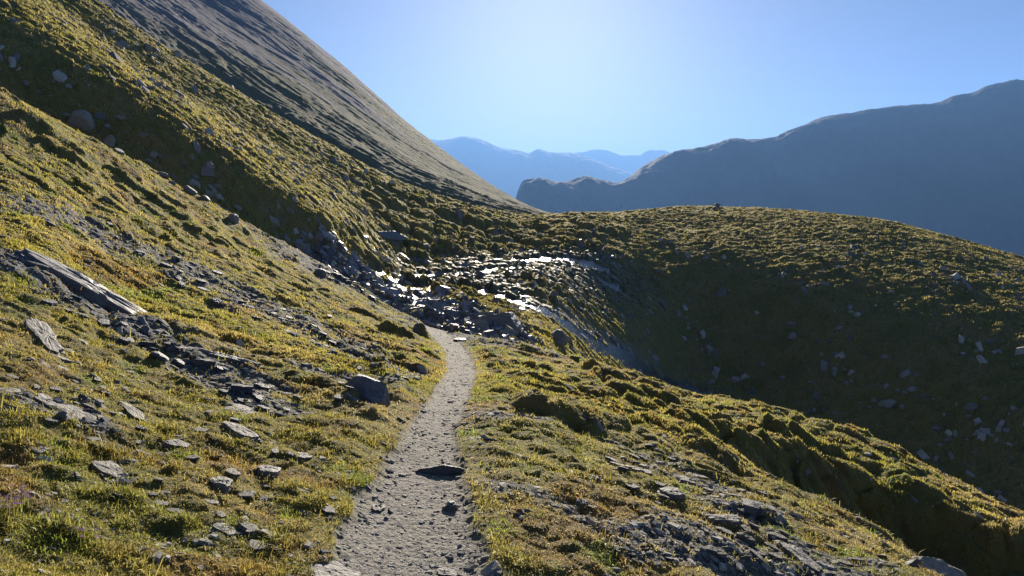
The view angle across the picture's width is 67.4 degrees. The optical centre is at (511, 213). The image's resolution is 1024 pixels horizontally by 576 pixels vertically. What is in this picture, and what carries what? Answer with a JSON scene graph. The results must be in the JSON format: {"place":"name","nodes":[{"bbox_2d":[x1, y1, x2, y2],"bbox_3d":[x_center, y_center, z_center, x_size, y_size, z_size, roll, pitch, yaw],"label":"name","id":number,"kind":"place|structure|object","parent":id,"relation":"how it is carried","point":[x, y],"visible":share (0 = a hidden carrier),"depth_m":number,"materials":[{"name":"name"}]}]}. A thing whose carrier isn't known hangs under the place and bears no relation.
{"place":"outdoors","nodes":[
{"label":"outdoors","id":0,"kind":"place"},
{"bbox_2d":[97,0,548,214],"bbox_3d":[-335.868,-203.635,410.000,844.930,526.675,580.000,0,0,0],"label":"scree slope","id":1,"kind":"structure","parent":0,"point":[266,56],"depth_m":283.33,"materials":[{"name":"stone"}]},
{"bbox_2d":[0,0,1023,575],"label":"ground","id":2,"kind":"structure","parent":0,"point":[822,308],"depth_m":15.47,"materials":[{"name":"plant"}]},
{"bbox_2d":[0,387,22,395],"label":"flat stone","id":3,"kind":"object","parent":2,"relation":"on","point":[17,391],"visible":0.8,"depth_m":4.29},
{"bbox_2d":[0,492,23,517],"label":"wildflower","id":4,"kind":"object","parent":2,"relation":"on","point":[13,503],"visible":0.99,"depth_m":2.94,"materials":[{"name":"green plant"}]},
{"bbox_2d":[9,482,31,509],"bbox_3d":[-1.959,1.130,3.061,0.077,0.104,0.077,0,0,-42],"label":"wildflower","id":5,"kind":"object","parent":2,"relation":"on","point":[22,492],"visible":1,"depth_m":3.07,"materials":[{"name":"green plant"}]},
{"bbox_2d":[10,269,36,286],"bbox_3d":[-4.548,0.617,7.162,0.279,0.193,0.296,0,0,0],"label":"grass tuft","id":6,"kind":"object","parent":2,"relation":"on","point":[19,279],"visible":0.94,"depth_m":7.12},
{"bbox_2d":[7,254,59,271],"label":"slate slab","id":7,"kind":"structure","parent":2,"relation":"on","point":[33,263],"depth_m":7.63,"materials":[{"name":"stone"}]},
{"bbox_2d":[32,446,49,454],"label":"flat stone","id":8,"kind":"object","parent":2,"relation":"on","point":[41,450],"visible":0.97,"depth_m":3.69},
{"bbox_2d":[22,317,65,354],"bbox_3d":[-3.457,0.917,5.683,0.737,0.054,0.201,23,-3,39],"label":"flat stone","id":9,"kind":"object","parent":2,"relation":"on","point":[42,331],"visible":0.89,"depth_m":5.66,"materials":[{"name":"stone"}]},
{"bbox_2d":[33,393,56,404],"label":"flat stone","id":10,"kind":"object","parent":2,"relation":"on","point":[42,398],"visible":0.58,"depth_m":4.37,"materials":[{"name":"stone"}]},
{"bbox_2d":[42,299,57,305],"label":"slate shard","id":11,"kind":"object","parent":2,"relation":"on","point":[50,302],"visible":1,"depth_m":6.80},
{"bbox_2d":[45,417,59,423],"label":"flat stone","id":12,"kind":"object","parent":2,"relation":"on","point":[49,420],"visible":1,"depth_m":4.03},
{"bbox_2d":[21,434,90,465],"bbox_3d":[-2.222,1.153,3.743,0.292,0.147,0.314,0,0,0],"label":"grass tuft","id":13,"kind":"object","parent":2,"relation":"on","point":[67,448],"visible":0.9,"depth_m":3.77,"materials":[{"name":"plant"}]},
{"bbox_2d":[50,386,61,391],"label":"flat stone","id":14,"kind":"object","parent":2,"relation":"on","point":[56,388],"visible":1,"depth_m":4.62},
{"bbox_2d":[10,508,102,555],"bbox_3d":[-1.721,1.223,2.907,0.317,0.138,0.297,0,0,0],"label":"grass tuft","id":15,"kind":"object","parent":2,"relation":"on","point":[60,536],"visible":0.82,"depth_m":2.88,"materials":[{"name":"plant"}]},
{"bbox_2d":[50,352,73,363],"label":"flat stone","id":16,"kind":"object","parent":2,"relation":"on","point":[62,358],"visible":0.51,"depth_m":5.38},
{"bbox_2d":[56,408,72,420],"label":"flat stone","id":17,"kind":"object","parent":2,"relation":"on","point":[63,414],"visible":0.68,"depth_m":4.11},
{"bbox_2d":[55,403,96,419],"bbox_3d":[-2.468,1.141,4.336,0.400,0.046,0.172,13,-4,27],"label":"flat stone","id":18,"kind":"object","parent":2,"relation":"on","point":[75,410],"visible":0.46,"depth_m":4.36,"materials":[{"name":"stone"}]},
{"bbox_2d":[9,248,146,313],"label":"slate slab","id":19,"kind":"structure","parent":2,"relation":"on","point":[99,294],"depth_m":7.79,"materials":[{"name":"stone"}]},
{"bbox_2d":[66,110,95,129],"bbox_3d":[-15.688,-3.231,28.025,0.965,1.118,0.753,15,19,-5],"label":"boulder","id":20,"kind":"object","parent":2,"relation":"on","point":[83,119],"visible":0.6,"depth_m":27.66,"materials":[{"name":"stone"}]},
{"bbox_2d":[81,403,94,408],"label":"flat stone","id":21,"kind":"object","parent":2,"relation":"on","point":[85,405],"visible":0.95,"depth_m":4.47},
{"bbox_2d":[76,526,101,550],"bbox_3d":[-1.604,1.232,2.913,0.088,0.099,0.058,0,0,-31],"label":"wildflower","id":22,"kind":"object","parent":2,"relation":"on","point":[96,536],"visible":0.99,"depth_m":2.91,"materials":[{"name":"green plant"}]},
{"bbox_2d":[96,318,109,326],"bbox_3d":[-3.708,0.992,6.971,0.123,0.061,0.150,19,-2,-30],"label":"slate shard","id":23,"kind":"object","parent":2,"relation":"on","point":[104,322],"visible":0.96,"depth_m":6.94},
{"bbox_2d":[102,134,115,146],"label":"boulder","id":24,"kind":"object","parent":2,"relation":"on","point":[108,140],"visible":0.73,"depth_m":27.36,"materials":[{"name":"stone"}]},
{"bbox_2d":[91,460,130,479],"bbox_3d":[-1.948,1.272,3.751,0.291,0.038,0.144,13,-4,33],"label":"flat stone","id":25,"kind":"object","parent":2,"relation":"on","point":[113,469],"visible":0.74,"depth_m":3.75,"materials":[{"name":"stone"}]},
{"bbox_2d":[103,486,146,510],"bbox_3d":[-1.717,1.275,3.410,0.187,0.098,0.194,0,0,0],"label":"grass tuft","id":26,"kind":"object","parent":2,"relation":"on","point":[128,497],"visible":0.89,"depth_m":3.43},
{"bbox_2d":[119,337,130,343],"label":"slate shard","id":27,"kind":"object","parent":2,"relation":"on","point":[124,340],"visible":1,"depth_m":6.51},
{"bbox_2d":[118,401,143,419],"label":"flat stone","id":28,"kind":"object","parent":2,"relation":"on","point":[131,410],"visible":0.79,"depth_m":4.75,"materials":[{"name":"stone"}]},
{"bbox_2d":[139,325,149,334],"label":"slate shard","id":29,"kind":"object","parent":2,"relation":"on","point":[144,329],"visible":0.84,"depth_m":7.16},
{"bbox_2d":[138,341,157,345],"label":"slate shard","id":30,"kind":"object","parent":2,"relation":"on","point":[146,343],"visible":1,"depth_m":6.75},
{"bbox_2d":[148,151,157,158],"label":"boulder","id":31,"kind":"object","parent":2,"relation":"on","point":[153,154],"visible":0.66,"depth_m":27.90,"materials":[{"name":"stone"}]},
{"bbox_2d":[154,500,169,506],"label":"flat stone","id":32,"kind":"object","parent":2,"relation":"on","point":[165,503],"visible":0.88,"depth_m":3.50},
{"bbox_2d":[156,172,169,177],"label":"hillside stone","id":33,"kind":"object","parent":2,"relation":"on","point":[163,174],"visible":0.9,"depth_m":18.69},
{"bbox_2d":[167,508,182,513],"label":"flat stone","id":34,"kind":"object","parent":2,"relation":"on","point":[170,510],"visible":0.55,"depth_m":3.45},
{"bbox_2d":[161,439,191,448],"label":"flat stone","id":35,"kind":"object","parent":2,"relation":"on","point":[173,443],"visible":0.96,"depth_m":4.37,"materials":[{"name":"stone"}]},
{"bbox_2d":[172,358,184,366],"bbox_3d":[-2.819,1.263,6.489,0.108,0.062,0.098,13,-10,12],"label":"slate shard","id":36,"kind":"object","parent":2,"relation":"on","point":[179,362],"visible":0.99,"depth_m":6.46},
{"bbox_2d":[182,185,196,194],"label":"hillside stone","id":37,"kind":"object","parent":2,"relation":"on","point":[187,188],"visible":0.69,"depth_m":18.88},
{"bbox_2d":[185,455,199,460],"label":"flat stone","id":38,"kind":"object","parent":2,"relation":"on","point":[192,457],"visible":0.98,"depth_m":4.11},
{"bbox_2d":[194,427,208,432],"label":"flat stone","id":39,"kind":"object","parent":2,"relation":"on","point":[202,429],"visible":0.89,"depth_m":4.75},
{"bbox_2d":[193,359,215,366],"bbox_3d":[-2.611,1.277,6.560,0.195,0.052,0.102,7,-7,3],"label":"slate shard","id":40,"kind":"object","parent":2,"relation":"on","point":[204,362],"visible":0.99,"depth_m":6.53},
{"bbox_2d":[202,161,214,170],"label":"boulder","id":41,"kind":"object","parent":2,"relation":"on","point":[208,164],"visible":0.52,"depth_m":29.24,"materials":[{"name":"stone"}]},
{"bbox_2d":[201,498,218,505],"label":"flat stone","id":42,"kind":"object","parent":2,"relation":"on","point":[212,501],"visible":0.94,"depth_m":3.64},
{"bbox_2d":[212,298,221,304],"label":"slate shard","id":43,"kind":"object","parent":2,"relation":"on","point":[216,301],"visible":1,"depth_m":10.23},
{"bbox_2d":[213,365,224,371],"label":"slate shard","id":44,"kind":"object","parent":2,"relation":"on","point":[217,368],"visible":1,"depth_m":6.46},
{"bbox_2d":[209,476,232,493],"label":"flat stone","id":45,"kind":"object","parent":2,"relation":"on","point":[222,483],"visible":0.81,"depth_m":3.83,"materials":[{"name":"stone"}]},
{"bbox_2d":[215,511,226,518],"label":"flat stone","id":46,"kind":"object","parent":2,"relation":"on","point":[221,514],"visible":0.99,"depth_m":3.48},
{"bbox_2d":[210,523,236,536],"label":"flat stone","id":47,"kind":"object","parent":2,"relation":"on","point":[222,527],"visible":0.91,"depth_m":3.35,"materials":[{"name":"stone"}]},
{"bbox_2d":[184,346,264,371],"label":"slate slab","id":48,"kind":"structure","parent":2,"relation":"on","point":[211,354],"depth_m":7.04,"materials":[{"name":"stone"}]},
{"bbox_2d":[225,468,240,476],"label":"flat stone","id":49,"kind":"object","parent":2,"relation":"on","point":[229,472],"visible":0.99,"depth_m":3.99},
{"bbox_2d":[0,182,466,436],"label":"scree","id":50,"kind":"structure","parent":2,"relation":"on","point":[226,367],"depth_m":7.49,"materials":[{"name":"stone"}]},
{"bbox_2d":[149,351,168,361],"bbox_3d":[-2.853,1.162,6.220,0.159,0.068,0.135,24,-10,-22],"label":"slate shard","id":51,"kind":"object","parent":50,"relation":"on","point":[158,355],"visible":0.91,"depth_m":6.18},
{"bbox_2d":[229,384,254,392],"bbox_3d":[-2.068,1.345,5.909,0.188,0.047,0.115,6,-6,2],"label":"slate shard","id":52,"kind":"object","parent":50,"relation":"on","point":[242,388],"visible":1,"depth_m":5.88,"materials":[{"name":"stone"}]},
{"bbox_2d":[228,213,238,223],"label":"hillside stone","id":53,"kind":"object","parent":2,"relation":"on","point":[233,217],"visible":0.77,"depth_m":18.53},
{"bbox_2d":[224,402,252,411],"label":"flat stone","id":54,"kind":"object","parent":2,"relation":"on","point":[238,406],"visible":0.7,"depth_m":5.54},
{"bbox_2d":[222,421,261,442],"bbox_3d":[-1.707,1.370,4.833,0.113,0.034,0.440,7,-1,-42],"label":"flat stone","id":55,"kind":"object","parent":2,"relation":"on","point":[236,428],"visible":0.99,"depth_m":4.80,"materials":[{"name":"stone"}]},
{"bbox_2d":[238,489,255,497],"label":"flat stone","id":56,"kind":"object","parent":2,"relation":"on","point":[249,494],"visible":1,"depth_m":3.81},
{"bbox_2d":[240,521,260,534],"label":"flat stone","id":57,"kind":"object","parent":2,"relation":"on","point":[250,527],"visible":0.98,"depth_m":3.40,"materials":[{"name":"stone"}]},
{"bbox_2d":[251,394,262,403],"bbox_3d":[-1.920,1.405,5.811,0.074,0.030,0.123,23,-6,-32],"label":"slate shard","id":58,"kind":"object","parent":2,"relation":"on","point":[258,399],"visible":1,"depth_m":5.80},
{"bbox_2d":[248,539,269,551],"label":"flat stone","id":59,"kind":"object","parent":2,"relation":"on","point":[258,547],"visible":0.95,"depth_m":3.30,"materials":[{"name":"stone"}]},
{"bbox_2d":[253,383,269,391],"bbox_3d":[-2.074,1.454,6.397,0.168,0.045,0.102,12,-1,32],"label":"slate shard","id":60,"kind":"object","parent":2,"relation":"on","point":[260,386],"visible":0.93,"depth_m":6.38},
{"bbox_2d":[255,405,269,412],"bbox_3d":[-1.832,1.446,5.675,0.125,0.033,0.076,12,-6,24],"label":"slate shard","id":61,"kind":"object","parent":2,"relation":"on","point":[264,408],"visible":0.89,"depth_m":5.66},
{"bbox_2d":[255,465,280,478],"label":"flat stone","id":62,"kind":"object","parent":2,"relation":"on","point":[265,470],"visible":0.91,"depth_m":4.17,"materials":[{"name":"stone"}]},
{"bbox_2d":[274,505,299,518],"bbox_3d":[-1.083,1.452,3.701,0.139,0.056,0.143,0,0,0],"label":"grass tuft","id":63,"kind":"object","parent":2,"relation":"on","point":[291,510],"visible":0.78,"depth_m":3.73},
{"bbox_2d":[297,452,312,459],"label":"flat stone","id":64,"kind":"object","parent":2,"relation":"on","point":[304,456],"visible":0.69,"depth_m":4.63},
{"bbox_2d":[314,268,326,277],"bbox_3d":[-4.581,1.447,18.334,0.302,0.270,0.291,17,5,-4],"label":"slate block","id":65,"kind":"object","parent":2,"relation":"on","point":[321,272],"depth_m":18.23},
{"bbox_2d":[321,503,335,514],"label":"flat stone","id":66,"kind":"object","parent":2,"relation":"on","point":[328,509],"visible":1,"depth_m":3.84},
{"bbox_2d":[314,561,359,575],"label":"flat stone","id":67,"kind":"object","parent":2,"relation":"on","point":[334,568],"visible":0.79,"depth_m":3.27,"materials":[{"name":"stone"}]},
{"bbox_2d":[334,394,344,400],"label":"flat stone","id":68,"kind":"object","parent":2,"relation":"on","point":[339,397],"visible":1,"depth_m":6.32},
{"bbox_2d":[342,374,390,406],"bbox_3d":[-1.300,1.635,6.763,0.594,0.412,0.395,-1,-16,41],"label":"boulder","id":69,"kind":"object","parent":2,"relation":"on","point":[370,389],"visible":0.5,"depth_m":6.61,"materials":[{"name":"grey stone"}]},
{"bbox_2d":[371,504,385,512],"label":"flat stone","id":70,"kind":"object","parent":2,"relation":"on","point":[378,508],"visible":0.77,"depth_m":4.16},
{"bbox_2d":[377,231,407,241],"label":"boulder","id":71,"kind":"object","parent":2,"relation":"on","point":[395,236],"visible":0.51,"depth_m":42.60,"materials":[{"name":"grey stone"}]},
{"bbox_2d":[308,326,488,575],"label":"gravel","id":72,"kind":"structure","parent":2,"relation":"on","point":[460,546],"depth_m":4.08,"materials":[{"name":"gravel"}]},
{"bbox_2d":[295,396,514,575],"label":"path edge rubble","id":73,"kind":"object","parent":2,"relation":"on","point":[469,566],"visible":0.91,"depth_m":4.29,"materials":[{"name":"stone"}]},
{"bbox_2d":[415,464,465,474],"bbox_3d":[-0.468,1.675,4.983,0.340,0.087,0.035,0,-8,0],"label":"path stone","id":74,"kind":"object","parent":2,"relation":"on","point":[443,469],"visible":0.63,"depth_m":4.97,"materials":[{"name":"grey stone"}]},
{"bbox_2d":[437,567,456,575],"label":"flat stone","id":75,"kind":"object","parent":2,"relation":"on","point":[445,571],"visible":0.98,"depth_m":3.51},
{"bbox_2d":[442,500,457,510],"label":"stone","id":76,"kind":"object","parent":2,"relation":"on","point":[449,505],"visible":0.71,"depth_m":4.30,"materials":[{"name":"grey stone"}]},
{"bbox_2d":[481,516,513,531],"bbox_3d":[-0.070,1.627,3.993,0.177,0.042,0.177,0,0,-22],"label":"grass tuft","id":77,"kind":"object","parent":2,"relation":"on","point":[499,523],"visible":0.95,"depth_m":4.01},
{"bbox_2d":[284,223,713,394],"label":"stream scree","id":78,"kind":"structure","parent":2,"relation":"on","point":[351,265],"depth_m":29.13,"materials":[{"name":"stone"}]},
{"bbox_2d":[478,312,523,329],"bbox_3d":[-0.435,4.088,26.726,1.886,1.411,1.348,4,3,0],"label":"boulder","id":79,"kind":"object","parent":2,"relation":"on","point":[509,319],"visible":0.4,"depth_m":26.44,"materials":[{"name":"grey stone"}]},
{"bbox_2d":[0,198,1022,575],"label":"grass","id":80,"kind":"structure","parent":2,"relation":"on","point":[122,515],"depth_m":4.47,"materials":[{"name":"plant"}]},
{"bbox_2d":[0,0,1023,510],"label":"hillside grass","id":81,"kind":"structure","parent":2,"relation":"on","point":[282,168],"depth_m":41.38,"materials":[{"name":"plant"}]},
{"bbox_2d":[0,1,1023,502],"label":"hillside stones","id":82,"kind":"object","parent":2,"relation":"on","point":[320,235],"visible":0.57,"depth_m":39.38,"materials":[{"name":"stone"}]},
{"bbox_2d":[0,99,1023,575],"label":"turf stones","id":83,"kind":"object","parent":2,"relation":"on","point":[488,569],"visible":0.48,"depth_m":4.79,"materials":[{"name":"stone"}]},
{"bbox_2d":[551,329,567,345],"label":"boulder","id":84,"kind":"object","parent":2,"relation":"on","point":[559,336],"visible":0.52,"depth_m":28.04,"materials":[{"name":"stone"}]},
{"bbox_2d":[575,498,587,504],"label":"flat stone","id":85,"kind":"object","parent":2,"relation":"on","point":[579,501],"visible":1,"depth_m":4.61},
{"bbox_2d":[603,456,619,462],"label":"flat stone","id":86,"kind":"object","parent":2,"relation":"on","point":[609,459],"visible":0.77,"depth_m":6.01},
{"bbox_2d":[625,465,640,471],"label":"flat stone","id":87,"kind":"object","parent":2,"relation":"on","point":[634,468],"visible":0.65,"depth_m":5.87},
{"bbox_2d":[626,483,640,489],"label":"flat stone","id":88,"kind":"object","parent":2,"relation":"on","point":[635,487],"visible":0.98,"depth_m":5.14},
{"bbox_2d":[656,493,674,501],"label":"flat stone","id":89,"kind":"object","parent":2,"relation":"on","point":[664,496],"visible":1,"depth_m":5.16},
{"bbox_2d":[657,487,685,500],"bbox_3d":[1.092,1.924,5.250,0.182,0.067,0.183,11,-1,-23],"label":"slate slab","id":90,"kind":"object","parent":2,"relation":"on","point":[674,492],"depth_m":5.22,"materials":[{"name":"stone"}]},
{"bbox_2d":[451,329,918,575],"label":"pale scree","id":91,"kind":"structure","parent":2,"relation":"on","point":[634,524],"depth_m":4.45,"materials":[{"name":"stone"}]},
{"bbox_2d":[735,532,756,545],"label":"flat stone","id":92,"kind":"object","parent":91,"relation":"on","point":[748,539],"visible":1,"depth_m":4.60,"materials":[{"name":"stone"}]},
{"bbox_2d":[679,479,696,484],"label":"flat stone","id":93,"kind":"object","parent":2,"relation":"on","point":[688,481],"visible":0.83,"depth_m":5.91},
{"bbox_2d":[691,474,709,480],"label":"flat stone","id":94,"kind":"object","parent":2,"relation":"on","point":[701,477],"visible":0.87,"depth_m":6.40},
{"bbox_2d":[705,545,727,558],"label":"flat stone","id":95,"kind":"object","parent":2,"relation":"on","point":[714,551],"visible":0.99,"depth_m":4.25,"materials":[{"name":"stone"}]},
{"bbox_2d":[704,514,741,527],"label":"slate slab","id":96,"kind":"structure","parent":2,"relation":"on","point":[733,520],"depth_m":4.88,"materials":[{"name":"stone"}]},
{"bbox_2d":[715,526,734,537],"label":"flat stone","id":97,"kind":"object","parent":2,"relation":"on","point":[722,530],"visible":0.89,"depth_m":4.65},
{"bbox_2d":[741,524,751,533],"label":"flat stone","id":98,"kind":"object","parent":2,"relation":"on","point":[745,528],"visible":1,"depth_m":4.78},
{"bbox_2d":[748,548,762,563],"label":"flat stone","id":99,"kind":"object","parent":2,"relation":"on","point":[757,556],"visible":1,"depth_m":4.33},
{"bbox_2d":[741,498,777,514],"bbox_3d":[1.726,2.061,5.367,0.301,0.056,0.203,16,-2,0],"label":"slate slab","id":100,"kind":"object","parent":2,"relation":"on","point":[750,507],"depth_m":5.31,"materials":[{"name":"stone"}]},
{"bbox_2d":[763,541,779,551],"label":"flat stone","id":101,"kind":"object","parent":2,"relation":"on","point":[772,546],"visible":0.99,"depth_m":4.68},
{"bbox_2d":[767,552,783,561],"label":"flat stone","id":102,"kind":"object","parent":2,"relation":"on","point":[774,555],"visible":1,"depth_m":4.43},
{"bbox_2d":[768,517,783,527],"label":"flat stone","id":103,"kind":"object","parent":2,"relation":"on","point":[777,522],"visible":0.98,"depth_m":5.18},
{"bbox_2d":[767,532,788,541],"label":"flat stone","id":104,"kind":"object","parent":2,"relation":"on","point":[779,537],"visible":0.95,"depth_m":4.82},
{"bbox_2d":[788,332,796,338],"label":"boulder","id":105,"kind":"object","parent":2,"relation":"on","point":[792,335],"visible":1,"depth_m":45.35,"materials":[{"name":"stone"}]},
{"bbox_2d":[778,541,820,573],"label":"slate slab","id":106,"kind":"structure","parent":2,"relation":"on","point":[802,556],"depth_m":4.56,"materials":[{"name":"stone"}]},
{"bbox_2d":[835,559,853,566],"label":"flat stone","id":107,"kind":"object","parent":2,"relation":"on","point":[846,563],"visible":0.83,"depth_m":4.70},
{"bbox_2d":[877,399,895,408],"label":"boulder","id":108,"kind":"object","parent":2,"relation":"on","point":[889,403],"visible":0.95,"depth_m":38.48,"materials":[{"name":"stone"}]},
{"bbox_2d":[899,369,910,377],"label":"boulder","id":109,"kind":"object","parent":2,"relation":"on","point":[905,373],"visible":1,"depth_m":39.97,"materials":[{"name":"stone"}]},
{"bbox_2d":[904,558,923,569],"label":"boulder","id":110,"kind":"object","parent":2,"relation":"on","point":[911,562],"visible":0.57,"depth_m":5.29,"materials":[{"name":"grey stone"}]},
{"bbox_2d":[912,556,966,575],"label":"boulder","id":111,"kind":"object","parent":2,"relation":"on","point":[938,565],"visible":0.62,"depth_m":5.70,"materials":[{"name":"stone"}]},
{"bbox_2d":[430,136,633,198],"bbox_3d":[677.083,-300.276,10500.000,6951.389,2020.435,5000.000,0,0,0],"label":"range","id":112,"kind":"structure","parent":0,"point":[507,171],"depth_m":10438.92,"materials":[{"name":"stone"}]},
{"bbox_2d":[370,256,706,394],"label":"stream","id":113,"kind":"structure","parent":0,"point":[627,360],"depth_m":37.67,"materials":[{"name":"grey liquid"}]},
{"bbox_2d":[574,149,670,172],"bbox_3d":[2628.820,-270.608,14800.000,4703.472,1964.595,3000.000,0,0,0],"label":"farthest range","id":114,"kind":"structure","parent":0,"point":[632,163],"depth_m":14668.63,"materials":[{"name":"stone"}]},
{"bbox_2d":[262,0,1023,154],"label":"sky","id":115,"kind":"structure","parent":0,"point":[621,77],"materials":[{"name":"blue"}]},
{"bbox_2d":[516,79,1023,255],"bbox_3d":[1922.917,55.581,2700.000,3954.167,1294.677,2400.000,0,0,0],"label":"mountain ridge","id":116,"kind":"structure","parent":0,"point":[953,166],"depth_m":2418.15,"materials":[{"name":"stone"}]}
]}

